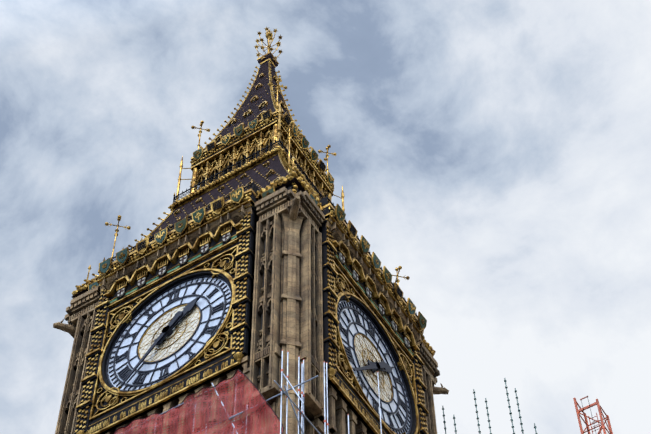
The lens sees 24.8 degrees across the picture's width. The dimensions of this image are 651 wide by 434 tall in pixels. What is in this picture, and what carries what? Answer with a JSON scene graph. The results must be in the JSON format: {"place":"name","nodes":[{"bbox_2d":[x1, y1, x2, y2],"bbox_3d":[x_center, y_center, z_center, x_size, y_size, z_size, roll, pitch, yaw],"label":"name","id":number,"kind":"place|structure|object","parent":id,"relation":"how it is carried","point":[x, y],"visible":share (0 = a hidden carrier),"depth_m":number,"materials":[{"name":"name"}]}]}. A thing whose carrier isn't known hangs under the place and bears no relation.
{"place":"outdoors","nodes":[
{"label":"outdoors","id":0,"kind":"place"},
{"bbox_2d":[0,0,650,433],"label":"sky","id":1,"kind":"structure","parent":0,"point":[496,153],"materials":[{"name":"white"}]},
{"bbox_3d":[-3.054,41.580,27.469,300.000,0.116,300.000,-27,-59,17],"label":"pavement slab","id":2,"kind":"object","parent":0,"visible":0},
{"bbox_2d":[53,187,448,433],"bbox_3d":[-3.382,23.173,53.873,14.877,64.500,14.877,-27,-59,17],"label":"tower shaft","id":3,"kind":"object","parent":2,"relation":"on","point":[287,313],"visible":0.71,"depth_m":66.59,"materials":[{"name":"beige stone"}]},
{"bbox_2d":[74,192,428,433],"bbox_3d":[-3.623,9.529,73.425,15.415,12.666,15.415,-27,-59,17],"label":"clock faces","id":4,"kind":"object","parent":3,"relation":"attached to","point":[173,320],"depth_m":70.28,"materials":[{"name":"gold metal"}]},
{"bbox_2d":[72,121,435,355],"bbox_3d":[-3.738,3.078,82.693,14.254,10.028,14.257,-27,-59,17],"label":"roof","id":5,"kind":"structure","parent":3,"relation":"on","point":[278,171],"depth_m":81.59,"materials":[{"name":"metal"}]},
{"bbox_2d":[169,77,344,211],"bbox_3d":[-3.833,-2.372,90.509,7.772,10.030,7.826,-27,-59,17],"label":"lantern arcade","id":6,"kind":"object","parent":5,"relation":"on","point":[242,149],"visible":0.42,"depth_m":88.38,"materials":[{"name":"gold metal"}]},
{"bbox_2d":[200,27,326,171],"bbox_3d":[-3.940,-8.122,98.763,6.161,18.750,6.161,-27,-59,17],"label":"spire","id":7,"kind":"structure","parent":6,"relation":"on","point":[260,99],"depth_m":96.89,"materials":[{"name":"metal"}]},
{"bbox_2d":[88,181,426,345],"bbox_3d":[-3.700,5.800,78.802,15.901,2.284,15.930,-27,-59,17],"label":"cornice cresting shields","id":8,"kind":"object","parent":3,"relation":"attached to","point":[199,216],"visible":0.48,"depth_m":74.80,"materials":[{"name":"gold metal"}]},
{"bbox_2d":[121,350,381,433],"bbox_3d":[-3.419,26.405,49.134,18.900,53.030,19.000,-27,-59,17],"label":"scaffold tubes","id":9,"kind":"object","parent":2,"relation":"on","point":[282,391],"visible":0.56,"depth_m":58.37,"materials":[{"name":"metal"}]},
{"bbox_2d":[114,371,282,433],"bbox_3d":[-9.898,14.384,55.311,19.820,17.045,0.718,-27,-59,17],"label":"debris netting","id":10,"kind":"object","parent":9,"relation":"attached to","point":[191,407],"visible":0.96,"depth_m":58.91,"materials":[{"name":"red fabric"}]},
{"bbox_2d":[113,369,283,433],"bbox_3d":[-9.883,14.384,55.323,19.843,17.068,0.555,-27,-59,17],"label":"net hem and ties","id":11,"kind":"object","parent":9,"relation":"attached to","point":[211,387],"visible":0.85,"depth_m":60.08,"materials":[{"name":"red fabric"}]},
{"bbox_2d":[442,378,537,433],"bbox_3d":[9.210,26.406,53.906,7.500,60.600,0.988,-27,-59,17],"label":"finials","id":12,"kind":"object","parent":2,"relation":"on","point":[509,407],"visible":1,"depth_m":77.33,"materials":[{"name":"metal"}]},
{"bbox_2d":[573,396,612,433],"bbox_3d":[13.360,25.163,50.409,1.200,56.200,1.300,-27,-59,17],"label":"crane","id":13,"kind":"object","parent":2,"relation":"on","point":[602,425],"visible":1,"depth_m":72.20,"materials":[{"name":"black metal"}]}
]}

